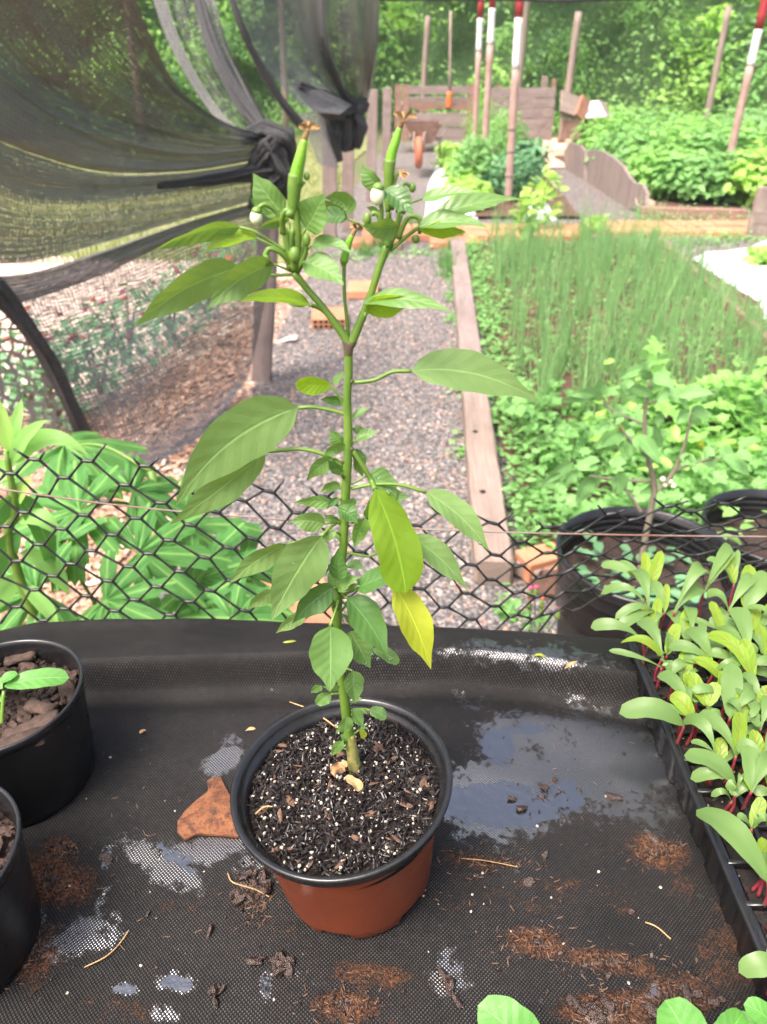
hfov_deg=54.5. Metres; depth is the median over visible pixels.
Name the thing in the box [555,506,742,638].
planter pot
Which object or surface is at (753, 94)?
shrub
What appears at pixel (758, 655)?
beet seedling
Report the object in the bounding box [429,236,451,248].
clay brick
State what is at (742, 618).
beet seedling
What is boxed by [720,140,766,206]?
bean plant
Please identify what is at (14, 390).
flower bush
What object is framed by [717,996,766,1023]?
lettuce seedling
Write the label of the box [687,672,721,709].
beet seedling
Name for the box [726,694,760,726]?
beet seedling
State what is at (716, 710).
beet seedling
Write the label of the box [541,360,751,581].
tomato plant
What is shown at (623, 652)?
beet seedling
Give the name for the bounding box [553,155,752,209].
bean bed soil
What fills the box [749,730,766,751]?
beet seedling
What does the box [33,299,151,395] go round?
flower bush
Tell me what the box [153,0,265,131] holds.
hanging net strip
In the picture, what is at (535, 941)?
soil crumbs
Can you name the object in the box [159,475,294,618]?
papaya plant
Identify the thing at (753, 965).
beet seedling
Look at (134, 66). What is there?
woodland tree
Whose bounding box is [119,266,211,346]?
flower bush
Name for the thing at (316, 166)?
lawn
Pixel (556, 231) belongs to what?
clay brick
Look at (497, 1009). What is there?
lettuce seedling
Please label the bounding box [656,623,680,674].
beet seedling
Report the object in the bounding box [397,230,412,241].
clay brick
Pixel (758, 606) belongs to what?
beet seedling
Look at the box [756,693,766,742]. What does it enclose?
beet seedling
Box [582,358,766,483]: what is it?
parsley patch
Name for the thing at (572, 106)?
wooden box
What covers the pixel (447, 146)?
lettuce
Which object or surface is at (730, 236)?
edge weeds
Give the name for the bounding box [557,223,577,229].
clay brick
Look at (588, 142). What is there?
bean plant
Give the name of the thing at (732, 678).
beet seedling
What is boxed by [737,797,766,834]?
beet seedling
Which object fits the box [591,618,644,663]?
beet seedling
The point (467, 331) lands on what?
timber
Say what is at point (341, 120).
back net curtain
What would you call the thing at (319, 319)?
clay brick
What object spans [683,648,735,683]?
beet seedling
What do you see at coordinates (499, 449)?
weeds
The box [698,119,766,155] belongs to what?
bean plant
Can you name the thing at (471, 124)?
bush
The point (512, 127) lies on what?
marker pole
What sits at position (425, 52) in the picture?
fence post
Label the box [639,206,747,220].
timber
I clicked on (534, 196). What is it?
leafy weed
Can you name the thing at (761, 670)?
beet seedling
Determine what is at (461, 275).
timber
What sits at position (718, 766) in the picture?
beet seedling
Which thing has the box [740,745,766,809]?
beet seedling
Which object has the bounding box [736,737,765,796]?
beet seedling
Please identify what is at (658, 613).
beet seedling
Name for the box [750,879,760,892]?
beet seedling
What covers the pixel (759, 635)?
beet seedling
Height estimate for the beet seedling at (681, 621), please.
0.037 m
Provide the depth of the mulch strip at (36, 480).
3.49 m
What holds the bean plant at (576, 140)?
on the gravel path
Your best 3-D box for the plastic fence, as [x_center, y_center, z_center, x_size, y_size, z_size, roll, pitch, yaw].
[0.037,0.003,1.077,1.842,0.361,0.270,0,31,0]
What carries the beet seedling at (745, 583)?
on the seedling tray
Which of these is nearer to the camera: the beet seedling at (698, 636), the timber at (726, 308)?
the beet seedling at (698, 636)
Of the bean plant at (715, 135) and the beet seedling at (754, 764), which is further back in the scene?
the bean plant at (715, 135)
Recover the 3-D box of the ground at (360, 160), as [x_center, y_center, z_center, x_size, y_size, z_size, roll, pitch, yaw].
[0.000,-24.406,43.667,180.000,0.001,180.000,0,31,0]
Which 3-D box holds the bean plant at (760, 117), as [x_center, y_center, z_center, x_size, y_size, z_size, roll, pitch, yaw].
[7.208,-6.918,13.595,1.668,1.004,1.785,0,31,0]
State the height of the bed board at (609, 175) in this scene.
0.502 m
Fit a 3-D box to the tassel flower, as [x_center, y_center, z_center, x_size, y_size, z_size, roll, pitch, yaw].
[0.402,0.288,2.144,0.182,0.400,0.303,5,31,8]
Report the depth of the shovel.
14.87 m
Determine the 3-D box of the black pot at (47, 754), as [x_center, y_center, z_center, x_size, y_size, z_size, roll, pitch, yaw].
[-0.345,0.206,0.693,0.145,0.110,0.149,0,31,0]
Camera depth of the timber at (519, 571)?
2.59 m
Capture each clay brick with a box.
[260,576,342,623]
[311,307,345,328]
[346,280,378,298]
[351,237,372,248]
[362,230,374,240]
[376,239,400,248]
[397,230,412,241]
[400,224,411,229]
[413,231,429,240]
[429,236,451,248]
[455,236,479,245]
[460,225,485,234]
[463,230,488,240]
[485,224,509,232]
[488,230,514,241]
[514,542,556,583]
[536,224,560,232]
[540,230,567,241]
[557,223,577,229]
[564,229,592,240]
[604,226,629,236]
[611,224,631,229]
[617,220,642,225]
[625,226,653,236]
[641,220,668,225]
[649,226,679,236]
[662,220,692,226]
[672,226,702,236]
[686,221,716,226]
[697,226,730,237]
[708,220,739,226]
[722,226,746,237]
[731,220,748,226]
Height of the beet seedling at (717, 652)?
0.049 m
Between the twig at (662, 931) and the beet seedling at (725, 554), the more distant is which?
the beet seedling at (725, 554)
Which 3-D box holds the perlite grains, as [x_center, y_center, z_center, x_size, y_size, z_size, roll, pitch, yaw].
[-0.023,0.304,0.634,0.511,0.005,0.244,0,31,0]
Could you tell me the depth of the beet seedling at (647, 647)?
0.82 m
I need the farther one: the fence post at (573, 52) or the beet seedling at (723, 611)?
the fence post at (573, 52)
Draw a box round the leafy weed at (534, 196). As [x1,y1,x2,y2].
[500,186,552,243]
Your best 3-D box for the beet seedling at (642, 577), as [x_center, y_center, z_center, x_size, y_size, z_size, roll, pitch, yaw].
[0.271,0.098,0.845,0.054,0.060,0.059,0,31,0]
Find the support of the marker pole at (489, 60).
on the herb bed soil at (486, 212)
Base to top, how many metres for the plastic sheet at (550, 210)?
0.103 m
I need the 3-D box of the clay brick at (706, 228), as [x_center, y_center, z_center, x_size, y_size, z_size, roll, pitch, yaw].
[3.497,-2.968,7.887,0.250,0.063,0.308,0,31,0]
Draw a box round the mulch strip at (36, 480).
[0,232,321,624]
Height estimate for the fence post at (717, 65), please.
2.522 m
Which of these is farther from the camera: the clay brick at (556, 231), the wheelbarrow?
the wheelbarrow
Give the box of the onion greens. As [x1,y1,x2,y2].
[485,190,766,425]
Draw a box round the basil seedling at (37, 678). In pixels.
[0,668,68,732]
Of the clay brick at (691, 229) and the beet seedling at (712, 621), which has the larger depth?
the clay brick at (691, 229)
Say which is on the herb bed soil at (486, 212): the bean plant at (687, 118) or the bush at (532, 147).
the bush at (532, 147)
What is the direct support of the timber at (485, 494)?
on the gravel path
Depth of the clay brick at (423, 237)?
7.62 m
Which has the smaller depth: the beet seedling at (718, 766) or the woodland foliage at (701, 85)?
the beet seedling at (718, 766)
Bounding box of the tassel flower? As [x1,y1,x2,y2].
[493,582,561,632]
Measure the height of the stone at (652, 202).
0.249 m
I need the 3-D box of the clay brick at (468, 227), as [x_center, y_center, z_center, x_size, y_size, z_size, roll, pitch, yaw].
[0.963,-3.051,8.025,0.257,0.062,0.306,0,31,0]
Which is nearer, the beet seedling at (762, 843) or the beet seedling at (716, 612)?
the beet seedling at (762, 843)
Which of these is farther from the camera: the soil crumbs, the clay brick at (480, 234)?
the clay brick at (480, 234)
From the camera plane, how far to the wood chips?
3.89 m
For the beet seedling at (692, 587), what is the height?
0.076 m
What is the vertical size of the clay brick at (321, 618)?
0.052 m
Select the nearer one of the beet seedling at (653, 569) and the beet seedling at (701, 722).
the beet seedling at (701, 722)
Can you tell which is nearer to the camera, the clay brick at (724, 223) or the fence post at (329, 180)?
the fence post at (329, 180)
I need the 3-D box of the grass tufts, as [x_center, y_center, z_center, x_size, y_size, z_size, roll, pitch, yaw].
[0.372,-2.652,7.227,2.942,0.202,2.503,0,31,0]
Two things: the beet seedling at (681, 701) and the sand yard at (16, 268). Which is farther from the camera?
the sand yard at (16, 268)
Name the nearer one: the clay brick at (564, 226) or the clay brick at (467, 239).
the clay brick at (467, 239)
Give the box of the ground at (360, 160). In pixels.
[337,129,575,191]
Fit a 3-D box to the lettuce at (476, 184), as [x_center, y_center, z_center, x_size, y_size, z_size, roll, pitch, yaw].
[1.057,-3.843,9.042,0.651,0.467,0.694,0,31,0]
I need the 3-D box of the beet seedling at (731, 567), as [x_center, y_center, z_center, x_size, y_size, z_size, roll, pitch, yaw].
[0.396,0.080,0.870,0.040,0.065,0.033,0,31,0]
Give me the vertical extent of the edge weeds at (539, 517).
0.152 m
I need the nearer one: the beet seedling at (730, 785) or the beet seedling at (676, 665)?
the beet seedling at (730, 785)
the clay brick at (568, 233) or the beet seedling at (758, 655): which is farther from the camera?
the clay brick at (568, 233)
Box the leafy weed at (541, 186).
[521,164,568,225]
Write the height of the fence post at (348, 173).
0.882 m
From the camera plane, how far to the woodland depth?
19.65 m
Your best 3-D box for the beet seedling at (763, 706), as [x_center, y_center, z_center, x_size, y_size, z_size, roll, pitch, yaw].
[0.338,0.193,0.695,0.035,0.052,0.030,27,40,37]
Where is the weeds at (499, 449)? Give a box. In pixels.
[465,236,766,454]
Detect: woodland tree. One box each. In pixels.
[124,9,143,129]
[278,2,288,127]
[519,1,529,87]
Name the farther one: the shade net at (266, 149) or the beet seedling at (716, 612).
the shade net at (266, 149)
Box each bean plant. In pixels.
[567,120,615,148]
[570,112,647,152]
[584,123,670,176]
[602,106,689,146]
[611,117,721,171]
[624,141,711,198]
[645,148,733,202]
[648,109,732,145]
[659,122,766,174]
[692,146,765,204]
[695,108,766,146]
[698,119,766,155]
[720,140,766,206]
[741,104,766,141]
[751,136,766,149]
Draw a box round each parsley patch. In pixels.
[495,369,766,524]
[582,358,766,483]
[640,335,766,506]
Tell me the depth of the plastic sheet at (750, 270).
6.29 m
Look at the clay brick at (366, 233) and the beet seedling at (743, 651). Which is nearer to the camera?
the beet seedling at (743, 651)
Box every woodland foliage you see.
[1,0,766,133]
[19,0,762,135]
[34,0,766,134]
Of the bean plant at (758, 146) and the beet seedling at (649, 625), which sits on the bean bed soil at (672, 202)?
the bean plant at (758, 146)
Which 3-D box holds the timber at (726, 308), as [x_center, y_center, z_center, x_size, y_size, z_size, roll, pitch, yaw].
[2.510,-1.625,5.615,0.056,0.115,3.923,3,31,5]
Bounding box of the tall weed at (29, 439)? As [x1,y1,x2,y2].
[0,399,88,621]
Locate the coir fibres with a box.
[4,710,740,1023]
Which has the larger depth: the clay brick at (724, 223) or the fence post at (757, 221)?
the clay brick at (724, 223)
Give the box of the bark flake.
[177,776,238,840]
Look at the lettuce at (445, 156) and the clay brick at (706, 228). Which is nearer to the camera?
the clay brick at (706, 228)
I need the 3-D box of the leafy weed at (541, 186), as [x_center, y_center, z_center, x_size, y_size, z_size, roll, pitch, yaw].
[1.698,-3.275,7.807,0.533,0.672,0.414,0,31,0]
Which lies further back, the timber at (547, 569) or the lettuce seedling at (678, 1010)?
the timber at (547, 569)
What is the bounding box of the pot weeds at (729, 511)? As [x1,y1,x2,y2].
[717,505,766,544]
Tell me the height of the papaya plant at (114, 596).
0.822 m
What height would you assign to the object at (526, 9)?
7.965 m
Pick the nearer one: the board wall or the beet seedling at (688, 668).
the beet seedling at (688, 668)
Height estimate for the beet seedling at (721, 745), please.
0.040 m
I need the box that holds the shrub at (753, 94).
[720,45,766,120]
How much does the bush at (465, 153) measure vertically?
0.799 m
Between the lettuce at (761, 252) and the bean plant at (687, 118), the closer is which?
the lettuce at (761, 252)
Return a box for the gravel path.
[159,140,762,633]
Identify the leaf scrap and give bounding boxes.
[565,661,576,667]
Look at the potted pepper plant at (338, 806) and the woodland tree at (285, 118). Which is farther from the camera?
the woodland tree at (285, 118)
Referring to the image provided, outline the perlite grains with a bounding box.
[66,756,661,1000]
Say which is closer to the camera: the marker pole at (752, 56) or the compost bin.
the marker pole at (752, 56)
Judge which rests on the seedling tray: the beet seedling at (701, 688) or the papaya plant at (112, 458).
the beet seedling at (701, 688)
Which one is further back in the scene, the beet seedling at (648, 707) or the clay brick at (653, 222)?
the clay brick at (653, 222)
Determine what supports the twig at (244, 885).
on the potting bench
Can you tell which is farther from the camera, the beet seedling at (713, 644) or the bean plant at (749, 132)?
the bean plant at (749, 132)
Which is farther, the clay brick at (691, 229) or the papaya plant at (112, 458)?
the clay brick at (691, 229)
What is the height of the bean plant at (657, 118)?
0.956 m
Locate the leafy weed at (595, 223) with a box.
[579,213,610,239]
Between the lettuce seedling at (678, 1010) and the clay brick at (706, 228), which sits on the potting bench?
the lettuce seedling at (678, 1010)
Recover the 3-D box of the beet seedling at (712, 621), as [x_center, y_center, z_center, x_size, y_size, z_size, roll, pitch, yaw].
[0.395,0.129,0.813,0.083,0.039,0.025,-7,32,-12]
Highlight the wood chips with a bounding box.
[0,273,308,624]
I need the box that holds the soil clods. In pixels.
[99,776,725,1023]
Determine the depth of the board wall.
14.57 m
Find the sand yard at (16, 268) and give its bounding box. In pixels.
[0,255,287,425]
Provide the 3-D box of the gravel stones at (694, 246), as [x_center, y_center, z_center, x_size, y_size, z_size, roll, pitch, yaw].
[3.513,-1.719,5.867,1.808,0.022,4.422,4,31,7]
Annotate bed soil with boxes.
[468,243,766,594]
[470,172,579,215]
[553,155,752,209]
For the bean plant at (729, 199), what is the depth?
9.25 m
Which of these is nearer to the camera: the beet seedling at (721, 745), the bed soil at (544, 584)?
the beet seedling at (721, 745)
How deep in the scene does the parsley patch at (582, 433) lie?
3.11 m
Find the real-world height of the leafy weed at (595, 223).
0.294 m
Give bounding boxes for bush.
[0,306,76,414]
[0,332,103,429]
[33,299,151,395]
[76,280,173,367]
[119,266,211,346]
[160,248,235,314]
[195,239,255,264]
[445,133,506,184]
[462,98,496,144]
[468,100,521,168]
[477,147,546,197]
[488,108,532,155]
[504,136,552,176]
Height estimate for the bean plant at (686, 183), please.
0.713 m
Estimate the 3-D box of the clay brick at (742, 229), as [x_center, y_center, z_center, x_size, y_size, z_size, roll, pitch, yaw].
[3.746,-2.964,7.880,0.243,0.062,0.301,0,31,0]
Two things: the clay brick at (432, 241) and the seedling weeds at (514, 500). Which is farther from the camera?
the clay brick at (432, 241)
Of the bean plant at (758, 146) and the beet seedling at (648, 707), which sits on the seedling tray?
the beet seedling at (648, 707)
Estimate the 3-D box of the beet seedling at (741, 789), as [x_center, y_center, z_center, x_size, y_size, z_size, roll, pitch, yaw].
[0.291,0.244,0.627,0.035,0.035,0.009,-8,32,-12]
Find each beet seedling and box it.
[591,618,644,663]
[601,551,663,603]
[601,569,649,630]
[609,648,667,688]
[615,602,654,625]
[619,697,684,743]
[621,617,663,679]
[636,598,663,650]
[641,608,660,648]
[650,580,669,629]
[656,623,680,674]
[657,670,692,737]
[662,658,685,700]
[666,561,709,630]
[667,610,696,643]
[668,626,714,682]
[668,691,694,746]
[672,652,697,692]
[680,708,720,738]
[683,605,697,640]
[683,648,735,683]
[683,672,697,712]
[683,713,716,783]
[684,601,735,648]
[684,748,736,813]
[685,622,706,667]
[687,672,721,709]
[692,655,740,677]
[692,671,754,720]
[696,807,766,910]
[698,543,734,617]
[699,709,746,785]
[707,550,740,609]
[707,572,755,613]
[707,607,729,639]
[708,630,756,674]
[708,737,734,785]
[709,612,764,627]
[710,619,736,663]
[711,647,766,670]
[711,780,748,810]
[712,724,760,750]
[715,625,758,655]
[716,607,752,672]
[721,663,755,739]
[725,772,743,813]
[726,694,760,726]
[736,687,766,732]
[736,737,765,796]
[737,609,766,632]
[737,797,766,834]
[738,951,766,996]
[740,564,766,607]
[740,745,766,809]
[743,671,760,717]
[746,604,766,611]
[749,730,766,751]
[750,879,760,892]
[752,624,766,673]
[753,775,766,796]
[756,624,766,676]
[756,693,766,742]
[756,837,766,897]
[757,666,766,677]
[760,685,766,720]
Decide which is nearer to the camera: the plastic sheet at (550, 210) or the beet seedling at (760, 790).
the beet seedling at (760, 790)
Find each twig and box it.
[84,930,128,967]
[227,873,269,896]
[461,858,517,867]
[645,921,670,938]
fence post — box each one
[251,217,278,382]
[322,128,336,237]
[342,151,353,231]
[366,89,377,202]
[381,88,391,169]
[419,16,430,112]
[557,11,581,142]
[703,6,731,118]
[744,186,766,239]
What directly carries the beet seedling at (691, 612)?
in the seedling tray
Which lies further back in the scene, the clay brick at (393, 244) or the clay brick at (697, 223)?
the clay brick at (697, 223)
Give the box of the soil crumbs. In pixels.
[16,714,733,1023]
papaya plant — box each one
[0,431,231,611]
[0,503,288,629]
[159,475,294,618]
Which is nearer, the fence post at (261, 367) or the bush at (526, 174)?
the fence post at (261, 367)
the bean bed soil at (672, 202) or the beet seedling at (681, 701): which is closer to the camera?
the beet seedling at (681, 701)
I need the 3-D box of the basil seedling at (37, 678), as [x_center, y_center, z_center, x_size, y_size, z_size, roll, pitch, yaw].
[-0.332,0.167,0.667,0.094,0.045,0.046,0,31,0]
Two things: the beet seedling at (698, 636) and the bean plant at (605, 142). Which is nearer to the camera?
the beet seedling at (698, 636)
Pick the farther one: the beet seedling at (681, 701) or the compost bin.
the compost bin
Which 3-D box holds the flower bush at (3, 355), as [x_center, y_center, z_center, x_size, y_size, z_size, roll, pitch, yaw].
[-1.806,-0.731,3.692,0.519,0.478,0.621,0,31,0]
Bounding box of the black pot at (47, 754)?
[0,639,94,826]
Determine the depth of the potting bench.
0.65 m
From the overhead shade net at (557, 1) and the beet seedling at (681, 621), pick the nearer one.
the beet seedling at (681, 621)
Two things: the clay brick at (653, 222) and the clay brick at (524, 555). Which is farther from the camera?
the clay brick at (653, 222)
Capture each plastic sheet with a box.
[425,165,477,219]
[523,198,555,220]
[693,239,766,318]
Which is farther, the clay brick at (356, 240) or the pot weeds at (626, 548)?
the clay brick at (356, 240)
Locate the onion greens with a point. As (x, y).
(603, 266)
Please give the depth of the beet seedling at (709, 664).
0.73 m
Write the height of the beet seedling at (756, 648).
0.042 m
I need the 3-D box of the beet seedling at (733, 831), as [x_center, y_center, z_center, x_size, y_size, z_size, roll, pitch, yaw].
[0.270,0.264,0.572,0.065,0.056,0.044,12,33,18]
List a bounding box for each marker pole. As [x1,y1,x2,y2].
[471,1,483,161]
[481,1,495,164]
[504,1,523,203]
[727,0,766,155]
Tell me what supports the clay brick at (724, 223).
on the gravel path
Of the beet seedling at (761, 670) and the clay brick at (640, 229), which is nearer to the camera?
the beet seedling at (761, 670)
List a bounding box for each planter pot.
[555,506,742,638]
[701,489,766,625]
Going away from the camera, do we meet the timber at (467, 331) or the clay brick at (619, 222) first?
the timber at (467, 331)
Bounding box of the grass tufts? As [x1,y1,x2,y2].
[281,211,548,278]
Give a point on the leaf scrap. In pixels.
(570, 664)
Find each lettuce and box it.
[430,149,469,168]
[433,140,463,158]
[435,160,470,177]
[441,167,481,190]
[444,175,494,210]
[740,243,766,265]
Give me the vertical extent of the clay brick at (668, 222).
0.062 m
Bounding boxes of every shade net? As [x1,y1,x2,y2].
[0,0,296,474]
[379,0,624,2]
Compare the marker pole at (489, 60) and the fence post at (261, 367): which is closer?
the fence post at (261, 367)
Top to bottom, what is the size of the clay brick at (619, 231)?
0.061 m
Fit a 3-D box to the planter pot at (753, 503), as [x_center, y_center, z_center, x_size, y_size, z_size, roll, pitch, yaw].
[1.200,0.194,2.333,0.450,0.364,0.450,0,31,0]
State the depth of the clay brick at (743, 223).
8.20 m
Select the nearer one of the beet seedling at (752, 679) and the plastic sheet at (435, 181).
the beet seedling at (752, 679)
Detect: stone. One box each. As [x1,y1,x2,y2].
[275,334,297,343]
[635,198,654,205]
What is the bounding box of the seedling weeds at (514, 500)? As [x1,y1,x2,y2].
[500,436,734,565]
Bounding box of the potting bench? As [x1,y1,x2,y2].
[0,618,755,1023]
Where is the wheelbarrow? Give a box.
[404,121,446,168]
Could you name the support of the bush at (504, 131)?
on the herb bed soil at (486, 212)
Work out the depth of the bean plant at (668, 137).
11.02 m
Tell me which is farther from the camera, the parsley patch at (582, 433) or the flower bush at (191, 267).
the flower bush at (191, 267)
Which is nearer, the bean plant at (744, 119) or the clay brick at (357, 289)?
the clay brick at (357, 289)
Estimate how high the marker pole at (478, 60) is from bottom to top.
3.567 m
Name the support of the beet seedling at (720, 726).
on the seedling tray
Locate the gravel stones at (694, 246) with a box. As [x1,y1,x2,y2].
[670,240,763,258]
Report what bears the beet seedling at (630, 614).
in the seedling tray
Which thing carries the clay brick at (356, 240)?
on the gravel path
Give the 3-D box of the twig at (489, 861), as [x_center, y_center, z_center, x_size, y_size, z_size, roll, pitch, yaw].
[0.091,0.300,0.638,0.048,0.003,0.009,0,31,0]
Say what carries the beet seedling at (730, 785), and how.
in the seedling tray
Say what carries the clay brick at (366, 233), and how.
on the gravel path
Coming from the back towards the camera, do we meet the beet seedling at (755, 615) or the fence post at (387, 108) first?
the fence post at (387, 108)
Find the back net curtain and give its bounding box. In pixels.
[229,0,378,168]
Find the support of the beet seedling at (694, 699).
on the seedling tray
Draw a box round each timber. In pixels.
[450,238,471,291]
[454,287,481,352]
[461,391,513,585]
[513,560,542,579]
[542,565,556,576]
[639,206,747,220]
[659,238,766,352]
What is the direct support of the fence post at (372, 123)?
on the gravel path
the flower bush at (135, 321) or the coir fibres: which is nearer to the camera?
the coir fibres
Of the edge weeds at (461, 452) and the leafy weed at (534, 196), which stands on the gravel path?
the edge weeds at (461, 452)
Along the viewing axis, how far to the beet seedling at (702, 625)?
0.78 m
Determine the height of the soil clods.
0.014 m
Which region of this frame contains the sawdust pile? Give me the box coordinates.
[528,138,571,167]
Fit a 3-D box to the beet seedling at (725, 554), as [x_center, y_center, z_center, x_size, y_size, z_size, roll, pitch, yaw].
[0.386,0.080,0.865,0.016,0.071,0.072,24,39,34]
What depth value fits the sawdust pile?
15.35 m
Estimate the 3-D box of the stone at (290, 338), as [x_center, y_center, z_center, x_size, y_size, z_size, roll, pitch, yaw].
[-0.626,-1.118,4.843,0.109,0.047,0.164,10,32,16]
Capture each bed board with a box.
[564,142,586,180]
[586,149,648,208]
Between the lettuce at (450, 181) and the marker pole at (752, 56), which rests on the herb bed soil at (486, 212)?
the lettuce at (450, 181)
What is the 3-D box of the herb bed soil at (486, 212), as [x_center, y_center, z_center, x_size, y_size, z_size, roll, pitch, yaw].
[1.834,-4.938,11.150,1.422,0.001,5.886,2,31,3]
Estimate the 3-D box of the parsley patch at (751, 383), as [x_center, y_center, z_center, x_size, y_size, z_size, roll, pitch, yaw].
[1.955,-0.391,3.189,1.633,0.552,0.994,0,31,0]
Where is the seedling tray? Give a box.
[625,631,766,1001]
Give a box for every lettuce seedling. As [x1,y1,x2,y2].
[477,995,538,1023]
[657,997,747,1023]
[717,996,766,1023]
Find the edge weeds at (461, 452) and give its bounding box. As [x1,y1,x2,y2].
[442,247,464,471]
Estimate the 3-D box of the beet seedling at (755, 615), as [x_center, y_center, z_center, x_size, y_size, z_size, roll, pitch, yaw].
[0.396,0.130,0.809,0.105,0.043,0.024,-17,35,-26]
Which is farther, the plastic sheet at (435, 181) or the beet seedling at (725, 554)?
the plastic sheet at (435, 181)
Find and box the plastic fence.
[0,443,766,632]
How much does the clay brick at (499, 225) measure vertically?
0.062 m
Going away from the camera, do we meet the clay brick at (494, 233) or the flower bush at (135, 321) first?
the flower bush at (135, 321)
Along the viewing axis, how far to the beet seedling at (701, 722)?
0.65 m
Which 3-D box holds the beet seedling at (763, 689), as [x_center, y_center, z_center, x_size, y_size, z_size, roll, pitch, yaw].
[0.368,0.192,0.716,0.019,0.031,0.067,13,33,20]
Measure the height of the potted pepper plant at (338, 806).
0.574 m
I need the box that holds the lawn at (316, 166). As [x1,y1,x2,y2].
[0,129,381,263]
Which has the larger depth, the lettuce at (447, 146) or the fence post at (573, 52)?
the fence post at (573, 52)
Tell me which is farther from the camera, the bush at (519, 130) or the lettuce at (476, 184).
the bush at (519, 130)
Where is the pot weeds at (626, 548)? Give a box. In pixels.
[574,531,706,603]
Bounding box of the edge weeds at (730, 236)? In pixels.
[333,201,766,262]
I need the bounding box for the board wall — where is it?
[491,76,556,139]
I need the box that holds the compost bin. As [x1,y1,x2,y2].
[395,84,473,140]
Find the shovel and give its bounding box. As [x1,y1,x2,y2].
[446,10,451,109]
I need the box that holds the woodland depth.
[0,0,766,131]
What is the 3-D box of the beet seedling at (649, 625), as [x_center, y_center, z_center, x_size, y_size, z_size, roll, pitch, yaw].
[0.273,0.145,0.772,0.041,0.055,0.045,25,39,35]
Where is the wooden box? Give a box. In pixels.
[560,90,589,139]
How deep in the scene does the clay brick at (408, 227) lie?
7.94 m
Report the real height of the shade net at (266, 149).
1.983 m
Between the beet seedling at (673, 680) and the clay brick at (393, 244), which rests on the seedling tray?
the beet seedling at (673, 680)
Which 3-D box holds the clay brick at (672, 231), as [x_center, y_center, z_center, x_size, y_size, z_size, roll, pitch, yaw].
[2.967,-2.980,7.907,0.242,0.062,0.300,-1,31,-2]
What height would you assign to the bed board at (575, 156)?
0.447 m
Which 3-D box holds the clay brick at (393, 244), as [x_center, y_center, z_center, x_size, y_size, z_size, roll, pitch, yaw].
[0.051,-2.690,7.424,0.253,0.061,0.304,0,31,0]
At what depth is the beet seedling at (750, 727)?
0.68 m
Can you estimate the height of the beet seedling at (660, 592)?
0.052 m
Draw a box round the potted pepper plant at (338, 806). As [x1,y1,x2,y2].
[134,110,537,938]
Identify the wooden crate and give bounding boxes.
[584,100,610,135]
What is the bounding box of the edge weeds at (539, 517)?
[463,234,578,539]
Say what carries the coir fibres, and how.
on the potting bench
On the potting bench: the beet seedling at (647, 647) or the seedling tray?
the seedling tray
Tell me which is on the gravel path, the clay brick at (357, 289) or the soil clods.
the clay brick at (357, 289)
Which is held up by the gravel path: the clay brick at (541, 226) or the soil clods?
the clay brick at (541, 226)
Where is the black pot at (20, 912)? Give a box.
[0,786,40,991]
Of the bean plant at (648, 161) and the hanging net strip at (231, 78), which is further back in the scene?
the bean plant at (648, 161)
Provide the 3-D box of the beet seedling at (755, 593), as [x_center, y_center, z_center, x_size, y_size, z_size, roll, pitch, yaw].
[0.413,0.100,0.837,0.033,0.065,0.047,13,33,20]
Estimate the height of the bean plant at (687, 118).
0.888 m

